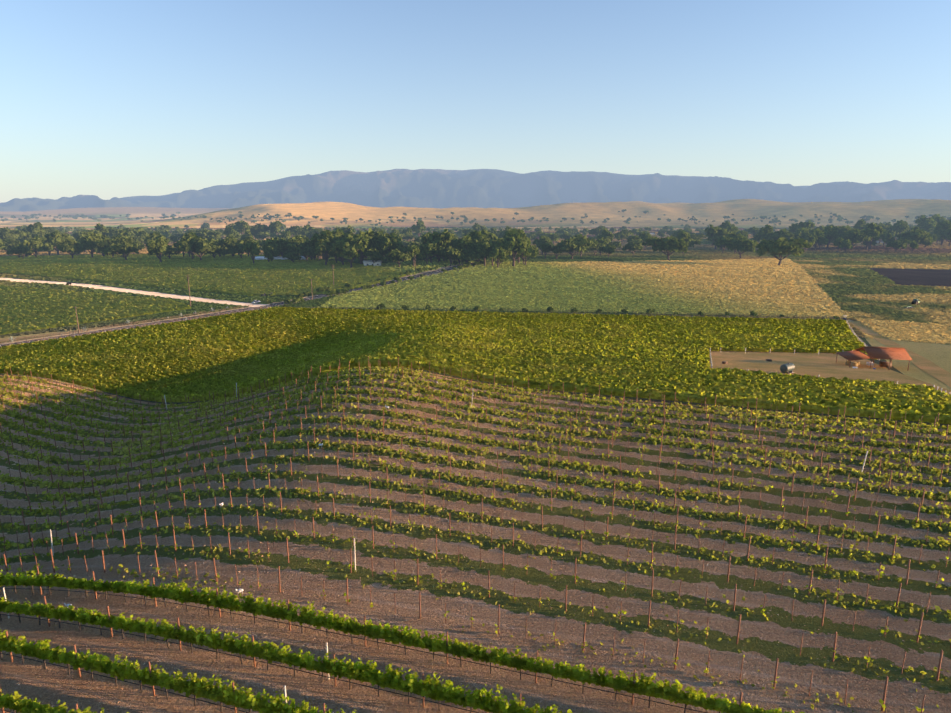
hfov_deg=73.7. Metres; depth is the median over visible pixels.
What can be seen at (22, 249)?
tree
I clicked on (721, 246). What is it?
tree
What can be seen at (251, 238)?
tree
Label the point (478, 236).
tree
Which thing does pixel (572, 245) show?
tree
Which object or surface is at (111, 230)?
tree
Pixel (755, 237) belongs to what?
tree
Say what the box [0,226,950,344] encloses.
grass tufts
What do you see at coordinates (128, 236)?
tree
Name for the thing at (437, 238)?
tree
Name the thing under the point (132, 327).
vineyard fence
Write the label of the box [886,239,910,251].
tree
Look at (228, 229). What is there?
tree
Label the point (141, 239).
tree
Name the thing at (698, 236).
tree
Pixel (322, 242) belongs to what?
tree
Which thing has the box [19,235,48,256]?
tree
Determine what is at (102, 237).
tree
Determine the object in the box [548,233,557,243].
tree
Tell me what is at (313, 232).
tree
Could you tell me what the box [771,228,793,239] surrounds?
tree
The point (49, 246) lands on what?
tree
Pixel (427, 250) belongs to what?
tree
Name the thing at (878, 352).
pole barn
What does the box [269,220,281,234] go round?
tree
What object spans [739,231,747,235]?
tree
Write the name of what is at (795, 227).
tree
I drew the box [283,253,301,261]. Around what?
tree
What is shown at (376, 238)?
tree
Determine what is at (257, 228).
tree
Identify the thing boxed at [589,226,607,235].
tree
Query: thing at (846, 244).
tree
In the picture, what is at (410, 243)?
tree
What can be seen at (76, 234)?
tree
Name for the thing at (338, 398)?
grapevines
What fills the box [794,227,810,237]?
tree
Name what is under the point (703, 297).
gold field
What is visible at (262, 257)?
long white shed
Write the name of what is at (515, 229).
tree
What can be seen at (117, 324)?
road fence
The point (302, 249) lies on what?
tree
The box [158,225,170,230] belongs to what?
tree
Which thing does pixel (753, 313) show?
shrub
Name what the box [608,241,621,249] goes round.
tree
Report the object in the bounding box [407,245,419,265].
tree
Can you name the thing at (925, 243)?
tree
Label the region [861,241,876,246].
tree
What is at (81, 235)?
tree
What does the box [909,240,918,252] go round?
tree
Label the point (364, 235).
tree
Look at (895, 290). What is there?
weedy field
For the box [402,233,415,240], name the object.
tree
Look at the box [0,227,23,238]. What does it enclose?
tree
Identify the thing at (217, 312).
road shoulder dirt
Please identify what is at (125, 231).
tree
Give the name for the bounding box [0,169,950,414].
terrain
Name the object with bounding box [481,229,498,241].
tree
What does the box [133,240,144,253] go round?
tree
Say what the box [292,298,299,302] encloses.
shrub
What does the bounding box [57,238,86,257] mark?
tree
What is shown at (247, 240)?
tree
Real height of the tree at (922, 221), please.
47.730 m
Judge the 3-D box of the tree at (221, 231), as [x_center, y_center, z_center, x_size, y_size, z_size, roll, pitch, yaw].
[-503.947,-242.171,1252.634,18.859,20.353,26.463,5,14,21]
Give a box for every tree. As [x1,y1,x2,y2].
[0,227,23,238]
[0,239,5,249]
[1,238,20,250]
[6,237,25,242]
[6,245,33,257]
[16,225,27,229]
[19,231,32,239]
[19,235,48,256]
[21,226,52,233]
[26,221,45,234]
[31,231,47,238]
[42,230,70,254]
[45,242,53,254]
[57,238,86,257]
[73,229,89,237]
[75,231,87,251]
[80,231,99,256]
[89,223,109,235]
[96,239,115,256]
[99,234,112,255]
[104,242,139,259]
[106,227,118,237]
[109,229,136,238]
[111,233,135,242]
[113,236,131,255]
[117,229,134,237]
[125,227,146,233]
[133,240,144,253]
[135,229,148,242]
[135,236,145,242]
[145,231,168,242]
[147,237,167,262]
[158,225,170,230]
[161,232,171,237]
[162,245,181,258]
[169,235,177,242]
[172,237,191,256]
[178,230,202,239]
[178,237,216,259]
[179,232,202,258]
[199,229,220,239]
[202,246,224,257]
[215,229,225,235]
[215,236,244,255]
[217,245,228,255]
[223,226,237,235]
[226,223,251,234]
[226,233,238,240]
[226,242,249,257]
[234,220,249,233]
[240,230,253,239]
[242,236,261,246]
[242,238,255,255]
[242,241,260,262]
[250,223,268,239]
[255,231,269,239]
[259,238,269,245]
[262,238,279,251]
[263,250,273,261]
[265,246,278,260]
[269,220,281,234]
[276,238,286,256]
[281,231,291,238]
[283,226,302,235]
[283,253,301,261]
[284,237,299,247]
[288,242,316,260]
[293,235,303,243]
[294,228,308,236]
[301,224,314,229]
[301,253,322,259]
[303,238,316,259]
[306,228,322,236]
[309,229,333,264]
[311,246,321,259]
[329,246,345,264]
[331,229,352,260]
[332,234,346,262]
[333,234,367,267]
[340,225,355,232]
[345,231,358,236]
[352,231,370,263]
[363,247,383,263]
[365,228,389,248]
[371,246,391,262]
[372,227,386,233]
[378,232,405,260]
[384,249,411,266]
[391,228,399,236]
[402,228,412,240]
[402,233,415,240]
[404,241,421,246]
[404,243,421,262]
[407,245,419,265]
[411,220,425,236]
[413,234,424,241]
[417,244,433,263]
[420,242,446,262]
[422,232,432,258]
[425,242,452,256]
[426,229,454,261]
[441,246,464,265]
[451,246,468,264]
[453,235,479,248]
[454,235,477,262]
[462,228,473,234]
[467,247,488,261]
[469,230,487,242]
[472,223,486,230]
[476,241,492,265]
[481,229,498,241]
[488,228,496,232]
[488,244,499,265]
[489,244,508,267]
[496,238,514,254]
[499,226,512,237]
[500,230,531,265]
[503,228,523,237]
[515,230,530,262]
[516,243,538,264]
[532,236,551,253]
[539,243,551,258]
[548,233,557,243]
[550,245,564,258]
[556,229,568,233]
[556,238,594,258]
[560,233,571,238]
[568,234,597,256]
[587,242,605,254]
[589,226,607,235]
[596,237,606,254]
[597,229,613,243]
[598,244,615,257]
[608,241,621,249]
[613,229,633,242]
[622,242,642,255]
[627,235,641,243]
[632,228,640,235]
[639,231,652,249]
[642,235,688,259]
[672,229,688,236]
[674,236,700,247]
[677,231,690,252]
[690,233,705,240]
[704,224,729,248]
[714,235,727,252]
[716,236,758,257]
[718,221,734,229]
[727,226,738,232]
[727,231,743,253]
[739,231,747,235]
[748,226,759,235]
[751,234,761,243]
[756,224,772,239]
[756,237,812,264]
[764,232,776,241]
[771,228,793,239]
[788,220,814,233]
[793,233,817,250]
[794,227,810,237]
[811,228,828,249]
[822,225,861,233]
[822,226,838,248]
[833,237,843,251]
[839,239,852,252]
[840,229,870,249]
[853,219,865,229]
[861,229,878,249]
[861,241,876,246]
[865,222,883,248]
[865,222,890,228]
[881,229,890,246]
[882,233,894,247]
[883,226,897,236]
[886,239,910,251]
[891,220,909,233]
[897,229,932,249]
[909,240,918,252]
[915,215,936,230]
[916,240,933,247]
[922,223,934,232]
[931,235,937,242]
[932,214,945,222]
[934,220,950,244]
[934,230,950,245]
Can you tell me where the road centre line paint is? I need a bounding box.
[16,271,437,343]
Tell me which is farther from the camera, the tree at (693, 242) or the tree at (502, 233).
the tree at (502, 233)
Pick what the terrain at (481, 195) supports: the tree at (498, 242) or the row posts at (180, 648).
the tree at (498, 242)
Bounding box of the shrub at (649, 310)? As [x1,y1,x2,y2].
[646,308,654,313]
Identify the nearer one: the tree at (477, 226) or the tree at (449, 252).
the tree at (449, 252)
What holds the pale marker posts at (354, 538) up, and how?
on the hilltop soil
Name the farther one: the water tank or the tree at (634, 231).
the tree at (634, 231)
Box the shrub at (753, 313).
[750,310,756,316]
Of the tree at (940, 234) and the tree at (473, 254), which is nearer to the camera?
the tree at (473, 254)
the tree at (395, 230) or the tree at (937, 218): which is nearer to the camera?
the tree at (395, 230)
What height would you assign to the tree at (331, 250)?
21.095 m
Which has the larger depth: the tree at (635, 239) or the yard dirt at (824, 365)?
the tree at (635, 239)
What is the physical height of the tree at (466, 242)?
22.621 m
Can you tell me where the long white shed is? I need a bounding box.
[255,256,305,259]
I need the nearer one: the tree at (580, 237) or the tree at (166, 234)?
the tree at (580, 237)
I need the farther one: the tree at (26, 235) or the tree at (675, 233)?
the tree at (675, 233)
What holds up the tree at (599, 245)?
on the terrain at (481, 195)
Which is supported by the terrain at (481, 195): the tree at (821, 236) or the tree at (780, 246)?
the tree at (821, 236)
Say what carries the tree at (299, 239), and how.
on the terrain at (481, 195)
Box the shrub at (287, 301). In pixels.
[284,299,292,304]
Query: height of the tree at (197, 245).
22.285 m
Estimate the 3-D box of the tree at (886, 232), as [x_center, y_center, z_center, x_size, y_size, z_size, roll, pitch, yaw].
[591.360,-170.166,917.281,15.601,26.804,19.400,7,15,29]
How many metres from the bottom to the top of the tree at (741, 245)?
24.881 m
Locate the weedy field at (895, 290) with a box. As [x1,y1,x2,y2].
[812,265,949,323]
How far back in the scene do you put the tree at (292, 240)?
547.18 m
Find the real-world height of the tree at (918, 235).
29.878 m
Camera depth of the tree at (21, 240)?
858.29 m
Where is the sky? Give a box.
[0,0,950,202]
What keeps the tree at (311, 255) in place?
on the terrain at (481, 195)
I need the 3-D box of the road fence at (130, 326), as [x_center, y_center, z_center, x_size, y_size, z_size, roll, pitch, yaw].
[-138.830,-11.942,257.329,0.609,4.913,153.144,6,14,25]
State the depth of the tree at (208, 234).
938.43 m
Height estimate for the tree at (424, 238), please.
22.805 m
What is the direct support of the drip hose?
on the hilltop soil
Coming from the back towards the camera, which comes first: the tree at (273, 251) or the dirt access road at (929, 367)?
the tree at (273, 251)
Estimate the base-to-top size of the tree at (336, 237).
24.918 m
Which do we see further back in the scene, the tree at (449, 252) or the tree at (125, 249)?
the tree at (125, 249)
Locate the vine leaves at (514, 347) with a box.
[0,306,950,421]
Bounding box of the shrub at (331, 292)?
[327,290,334,295]
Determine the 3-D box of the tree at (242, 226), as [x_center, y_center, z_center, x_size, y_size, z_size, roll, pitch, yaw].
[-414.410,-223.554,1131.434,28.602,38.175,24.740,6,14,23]
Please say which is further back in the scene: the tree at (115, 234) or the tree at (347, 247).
the tree at (115, 234)
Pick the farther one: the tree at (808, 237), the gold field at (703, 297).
the tree at (808, 237)
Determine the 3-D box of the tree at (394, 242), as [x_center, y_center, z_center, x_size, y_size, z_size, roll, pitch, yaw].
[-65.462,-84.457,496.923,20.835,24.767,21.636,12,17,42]
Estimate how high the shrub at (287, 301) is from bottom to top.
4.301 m
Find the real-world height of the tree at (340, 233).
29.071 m
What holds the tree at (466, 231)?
on the terrain at (481, 195)
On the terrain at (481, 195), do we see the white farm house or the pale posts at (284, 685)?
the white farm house
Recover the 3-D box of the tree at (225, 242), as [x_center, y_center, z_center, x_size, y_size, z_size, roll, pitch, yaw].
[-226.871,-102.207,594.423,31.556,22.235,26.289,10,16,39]
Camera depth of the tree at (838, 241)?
795.84 m
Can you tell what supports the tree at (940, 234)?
on the terrain at (481, 195)
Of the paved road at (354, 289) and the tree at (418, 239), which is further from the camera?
the tree at (418, 239)
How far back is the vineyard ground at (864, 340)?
92.04 m
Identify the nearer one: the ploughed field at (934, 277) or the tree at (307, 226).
the ploughed field at (934, 277)
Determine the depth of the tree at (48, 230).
998.03 m
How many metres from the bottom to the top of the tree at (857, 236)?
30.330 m
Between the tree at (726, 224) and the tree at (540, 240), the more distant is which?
the tree at (726, 224)
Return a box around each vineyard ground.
[0,330,950,425]
[8,310,175,333]
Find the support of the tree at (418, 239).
on the terrain at (481, 195)
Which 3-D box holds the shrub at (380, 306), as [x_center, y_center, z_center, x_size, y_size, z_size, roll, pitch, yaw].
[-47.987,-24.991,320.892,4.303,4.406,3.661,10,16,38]
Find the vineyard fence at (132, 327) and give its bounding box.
[5,308,265,345]
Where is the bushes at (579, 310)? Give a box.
[273,306,832,317]
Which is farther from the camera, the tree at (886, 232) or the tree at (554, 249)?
the tree at (886, 232)
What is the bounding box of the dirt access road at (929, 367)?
[847,321,950,387]
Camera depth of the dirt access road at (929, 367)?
186.74 m
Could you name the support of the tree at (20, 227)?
on the terrain at (481, 195)
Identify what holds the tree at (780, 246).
on the gold field at (703, 297)
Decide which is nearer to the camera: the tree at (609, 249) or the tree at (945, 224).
the tree at (609, 249)
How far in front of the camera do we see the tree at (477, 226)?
1196.36 m
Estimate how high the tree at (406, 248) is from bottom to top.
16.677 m
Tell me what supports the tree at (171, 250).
on the terrain at (481, 195)
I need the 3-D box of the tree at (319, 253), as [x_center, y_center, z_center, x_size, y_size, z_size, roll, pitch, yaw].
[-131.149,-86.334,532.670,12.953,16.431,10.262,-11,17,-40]
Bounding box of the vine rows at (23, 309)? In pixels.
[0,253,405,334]
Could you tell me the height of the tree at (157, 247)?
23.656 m
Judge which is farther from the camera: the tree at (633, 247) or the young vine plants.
the tree at (633, 247)
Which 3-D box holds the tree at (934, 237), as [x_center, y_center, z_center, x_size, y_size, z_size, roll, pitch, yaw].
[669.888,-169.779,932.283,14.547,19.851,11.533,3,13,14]
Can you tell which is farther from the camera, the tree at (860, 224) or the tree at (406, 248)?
the tree at (860, 224)
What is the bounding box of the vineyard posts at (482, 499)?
[0,357,948,711]
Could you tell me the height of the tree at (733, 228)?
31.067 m
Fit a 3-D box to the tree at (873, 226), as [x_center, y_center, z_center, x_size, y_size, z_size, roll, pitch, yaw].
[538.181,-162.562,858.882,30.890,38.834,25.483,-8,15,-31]
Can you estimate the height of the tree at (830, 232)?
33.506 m
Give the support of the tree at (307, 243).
on the terrain at (481, 195)
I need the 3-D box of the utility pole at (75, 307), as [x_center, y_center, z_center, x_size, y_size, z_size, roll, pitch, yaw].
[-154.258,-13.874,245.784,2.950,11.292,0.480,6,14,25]
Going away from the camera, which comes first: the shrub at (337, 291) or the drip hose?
the drip hose
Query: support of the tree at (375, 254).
on the terrain at (481, 195)
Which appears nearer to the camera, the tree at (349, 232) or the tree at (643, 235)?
the tree at (349, 232)
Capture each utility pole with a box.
[73,306,79,332]
[185,275,190,305]
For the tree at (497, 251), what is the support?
on the terrain at (481, 195)
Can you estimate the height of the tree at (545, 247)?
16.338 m
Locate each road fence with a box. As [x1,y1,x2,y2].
[0,304,252,343]
[3,306,265,345]
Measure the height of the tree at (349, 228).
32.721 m
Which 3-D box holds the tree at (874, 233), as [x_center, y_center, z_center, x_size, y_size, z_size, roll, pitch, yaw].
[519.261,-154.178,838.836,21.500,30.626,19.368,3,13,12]
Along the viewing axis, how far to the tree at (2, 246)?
680.87 m
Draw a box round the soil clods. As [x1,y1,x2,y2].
[0,369,950,712]
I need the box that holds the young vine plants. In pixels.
[0,366,950,711]
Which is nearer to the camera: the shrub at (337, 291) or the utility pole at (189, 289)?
the utility pole at (189, 289)
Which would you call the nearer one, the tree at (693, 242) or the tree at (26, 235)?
the tree at (693, 242)
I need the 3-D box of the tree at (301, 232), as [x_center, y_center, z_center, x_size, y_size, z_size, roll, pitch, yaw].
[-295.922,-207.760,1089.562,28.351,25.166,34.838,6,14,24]
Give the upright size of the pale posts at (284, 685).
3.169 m
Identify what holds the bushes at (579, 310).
on the terrain at (481, 195)
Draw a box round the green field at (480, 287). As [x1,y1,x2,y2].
[337,261,631,310]
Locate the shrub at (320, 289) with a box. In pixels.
[316,287,325,291]
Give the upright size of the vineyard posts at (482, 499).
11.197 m
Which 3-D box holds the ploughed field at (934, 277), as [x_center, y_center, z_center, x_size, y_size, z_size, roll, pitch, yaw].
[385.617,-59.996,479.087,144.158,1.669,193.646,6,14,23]
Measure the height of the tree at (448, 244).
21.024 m
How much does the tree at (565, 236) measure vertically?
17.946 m
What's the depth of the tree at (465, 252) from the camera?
486.12 m
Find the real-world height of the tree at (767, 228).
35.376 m
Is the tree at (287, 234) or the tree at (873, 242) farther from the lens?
the tree at (287, 234)
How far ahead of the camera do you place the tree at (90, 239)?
610.42 m
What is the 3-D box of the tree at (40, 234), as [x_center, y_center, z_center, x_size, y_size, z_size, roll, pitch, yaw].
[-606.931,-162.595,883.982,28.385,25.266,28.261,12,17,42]
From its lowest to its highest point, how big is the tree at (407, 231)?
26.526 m
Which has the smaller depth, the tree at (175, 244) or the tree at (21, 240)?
the tree at (175, 244)
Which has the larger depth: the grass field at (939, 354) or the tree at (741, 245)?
the tree at (741, 245)
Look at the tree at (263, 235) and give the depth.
1103.01 m
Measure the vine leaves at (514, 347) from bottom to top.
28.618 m
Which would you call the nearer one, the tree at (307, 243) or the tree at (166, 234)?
the tree at (307, 243)
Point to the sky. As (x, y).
(104, 99)
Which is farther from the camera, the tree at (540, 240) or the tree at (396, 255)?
the tree at (540, 240)
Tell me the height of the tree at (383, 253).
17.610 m
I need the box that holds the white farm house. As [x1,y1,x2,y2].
[363,260,380,265]
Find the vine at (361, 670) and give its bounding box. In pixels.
[0,570,804,712]
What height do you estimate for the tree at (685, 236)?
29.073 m
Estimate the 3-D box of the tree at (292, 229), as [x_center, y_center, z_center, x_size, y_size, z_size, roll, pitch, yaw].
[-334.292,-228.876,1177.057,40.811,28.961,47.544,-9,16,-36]
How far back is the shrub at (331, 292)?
364.96 m
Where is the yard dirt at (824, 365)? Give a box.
[709,351,950,394]
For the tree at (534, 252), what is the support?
on the terrain at (481, 195)
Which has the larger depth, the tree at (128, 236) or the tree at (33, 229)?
the tree at (33, 229)
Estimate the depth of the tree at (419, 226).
1177.58 m
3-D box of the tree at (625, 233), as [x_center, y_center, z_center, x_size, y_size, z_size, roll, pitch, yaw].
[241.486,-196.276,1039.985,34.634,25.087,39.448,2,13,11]
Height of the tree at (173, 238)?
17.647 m
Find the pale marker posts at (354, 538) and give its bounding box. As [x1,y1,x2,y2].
[50,383,867,569]
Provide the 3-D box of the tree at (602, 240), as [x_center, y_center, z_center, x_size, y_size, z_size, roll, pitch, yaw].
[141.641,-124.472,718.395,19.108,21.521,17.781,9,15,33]
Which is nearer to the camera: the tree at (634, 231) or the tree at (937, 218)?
the tree at (937, 218)
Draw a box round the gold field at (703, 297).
[597,261,840,315]
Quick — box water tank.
[780,363,794,373]
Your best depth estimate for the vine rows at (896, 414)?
144.58 m
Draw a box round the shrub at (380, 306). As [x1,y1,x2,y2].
[376,303,384,308]
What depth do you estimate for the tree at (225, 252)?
584.51 m
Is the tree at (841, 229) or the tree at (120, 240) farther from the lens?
the tree at (841, 229)
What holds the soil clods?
on the hilltop soil
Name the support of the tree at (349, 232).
on the terrain at (481, 195)
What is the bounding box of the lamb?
[235,588,242,594]
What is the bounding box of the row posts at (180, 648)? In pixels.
[0,566,742,712]
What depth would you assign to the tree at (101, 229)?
915.26 m
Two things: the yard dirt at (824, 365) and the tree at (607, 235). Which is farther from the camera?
the tree at (607, 235)
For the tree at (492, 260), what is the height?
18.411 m
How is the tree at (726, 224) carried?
on the terrain at (481, 195)
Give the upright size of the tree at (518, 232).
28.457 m
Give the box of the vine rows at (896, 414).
[0,307,950,423]
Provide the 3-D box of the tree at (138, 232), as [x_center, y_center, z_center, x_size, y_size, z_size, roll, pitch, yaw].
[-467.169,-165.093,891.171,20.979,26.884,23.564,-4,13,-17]
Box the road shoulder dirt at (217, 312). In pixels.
[0,263,474,344]
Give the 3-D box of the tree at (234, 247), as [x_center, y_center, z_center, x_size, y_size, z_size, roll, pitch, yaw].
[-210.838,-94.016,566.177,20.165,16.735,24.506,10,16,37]
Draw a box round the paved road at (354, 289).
[1,263,473,346]
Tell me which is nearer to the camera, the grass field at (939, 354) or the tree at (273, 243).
the grass field at (939, 354)
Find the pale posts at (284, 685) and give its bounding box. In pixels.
[3,587,329,703]
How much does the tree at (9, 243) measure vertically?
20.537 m
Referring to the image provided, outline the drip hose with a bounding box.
[0,588,706,712]
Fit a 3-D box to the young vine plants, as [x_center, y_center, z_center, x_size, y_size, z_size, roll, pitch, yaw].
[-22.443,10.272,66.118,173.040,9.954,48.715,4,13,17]
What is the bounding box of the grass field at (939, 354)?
[865,320,950,389]
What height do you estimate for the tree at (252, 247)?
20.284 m
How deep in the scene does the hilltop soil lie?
41.15 m
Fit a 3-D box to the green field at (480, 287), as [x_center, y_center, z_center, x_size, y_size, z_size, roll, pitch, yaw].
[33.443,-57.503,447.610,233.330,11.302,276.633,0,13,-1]
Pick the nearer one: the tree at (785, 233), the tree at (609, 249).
the tree at (609, 249)
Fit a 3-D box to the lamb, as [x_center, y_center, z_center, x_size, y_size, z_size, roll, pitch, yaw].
[-14.056,13.979,37.756,0.482,0.432,0.205,-4,13,-18]
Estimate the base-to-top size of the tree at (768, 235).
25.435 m
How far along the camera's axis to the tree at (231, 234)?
864.63 m
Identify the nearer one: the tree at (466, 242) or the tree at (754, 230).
the tree at (466, 242)
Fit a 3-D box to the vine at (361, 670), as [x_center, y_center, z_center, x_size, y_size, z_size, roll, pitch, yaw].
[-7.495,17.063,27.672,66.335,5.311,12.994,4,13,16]
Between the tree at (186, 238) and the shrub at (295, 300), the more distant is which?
the tree at (186, 238)
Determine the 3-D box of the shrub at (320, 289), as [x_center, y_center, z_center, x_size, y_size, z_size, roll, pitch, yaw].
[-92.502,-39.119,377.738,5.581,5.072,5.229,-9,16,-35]
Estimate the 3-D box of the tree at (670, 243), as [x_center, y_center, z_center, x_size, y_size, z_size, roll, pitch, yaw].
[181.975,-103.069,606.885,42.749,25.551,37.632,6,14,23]
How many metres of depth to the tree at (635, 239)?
809.51 m
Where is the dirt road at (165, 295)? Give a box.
[0,278,268,306]
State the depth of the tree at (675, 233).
997.87 m
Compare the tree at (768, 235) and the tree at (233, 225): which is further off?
the tree at (233, 225)
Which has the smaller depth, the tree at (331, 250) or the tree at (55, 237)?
the tree at (331, 250)
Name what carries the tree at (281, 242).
on the terrain at (481, 195)
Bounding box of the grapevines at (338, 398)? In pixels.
[0,366,950,711]
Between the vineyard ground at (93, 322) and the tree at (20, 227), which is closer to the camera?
the vineyard ground at (93, 322)
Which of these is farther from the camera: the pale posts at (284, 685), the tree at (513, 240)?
the tree at (513, 240)
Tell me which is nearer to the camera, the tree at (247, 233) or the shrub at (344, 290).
the shrub at (344, 290)
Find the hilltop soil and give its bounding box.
[0,369,950,712]
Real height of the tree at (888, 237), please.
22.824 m
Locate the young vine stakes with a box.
[0,359,950,712]
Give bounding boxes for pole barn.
[836,346,911,370]
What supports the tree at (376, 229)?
on the terrain at (481, 195)
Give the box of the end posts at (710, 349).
[0,307,950,395]
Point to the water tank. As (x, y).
(787, 368)
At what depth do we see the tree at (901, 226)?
1085.46 m
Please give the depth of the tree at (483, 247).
485.81 m
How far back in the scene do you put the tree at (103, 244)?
599.42 m
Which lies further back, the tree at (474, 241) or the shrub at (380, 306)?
the tree at (474, 241)
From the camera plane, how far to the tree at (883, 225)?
1131.42 m
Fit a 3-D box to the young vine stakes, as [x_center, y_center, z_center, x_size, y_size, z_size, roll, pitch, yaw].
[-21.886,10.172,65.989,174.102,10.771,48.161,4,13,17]
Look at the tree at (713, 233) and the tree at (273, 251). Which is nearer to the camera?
the tree at (273, 251)
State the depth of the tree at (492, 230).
1036.78 m
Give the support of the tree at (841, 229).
on the terrain at (481, 195)
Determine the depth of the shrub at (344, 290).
375.48 m
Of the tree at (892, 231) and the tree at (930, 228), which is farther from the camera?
the tree at (930, 228)
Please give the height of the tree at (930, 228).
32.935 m
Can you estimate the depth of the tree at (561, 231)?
1301.62 m
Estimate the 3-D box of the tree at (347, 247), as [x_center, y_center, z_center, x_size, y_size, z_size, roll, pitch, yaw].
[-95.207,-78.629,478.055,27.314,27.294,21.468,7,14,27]
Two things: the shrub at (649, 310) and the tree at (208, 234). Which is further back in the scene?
the tree at (208, 234)
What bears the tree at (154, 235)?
on the terrain at (481, 195)
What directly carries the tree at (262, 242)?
on the terrain at (481, 195)
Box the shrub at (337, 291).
[335,289,341,294]
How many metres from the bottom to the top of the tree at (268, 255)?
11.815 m
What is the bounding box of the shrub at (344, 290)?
[342,288,349,293]
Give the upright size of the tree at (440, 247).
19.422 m
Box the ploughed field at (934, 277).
[868,268,950,286]
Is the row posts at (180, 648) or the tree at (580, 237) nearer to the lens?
the row posts at (180, 648)
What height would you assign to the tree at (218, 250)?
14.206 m
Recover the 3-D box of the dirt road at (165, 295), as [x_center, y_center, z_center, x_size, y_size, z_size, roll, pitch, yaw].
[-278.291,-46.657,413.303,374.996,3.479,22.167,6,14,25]
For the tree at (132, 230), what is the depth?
998.92 m
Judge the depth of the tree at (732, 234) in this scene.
767.97 m
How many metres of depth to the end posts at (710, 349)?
195.77 m
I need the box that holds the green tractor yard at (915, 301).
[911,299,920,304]

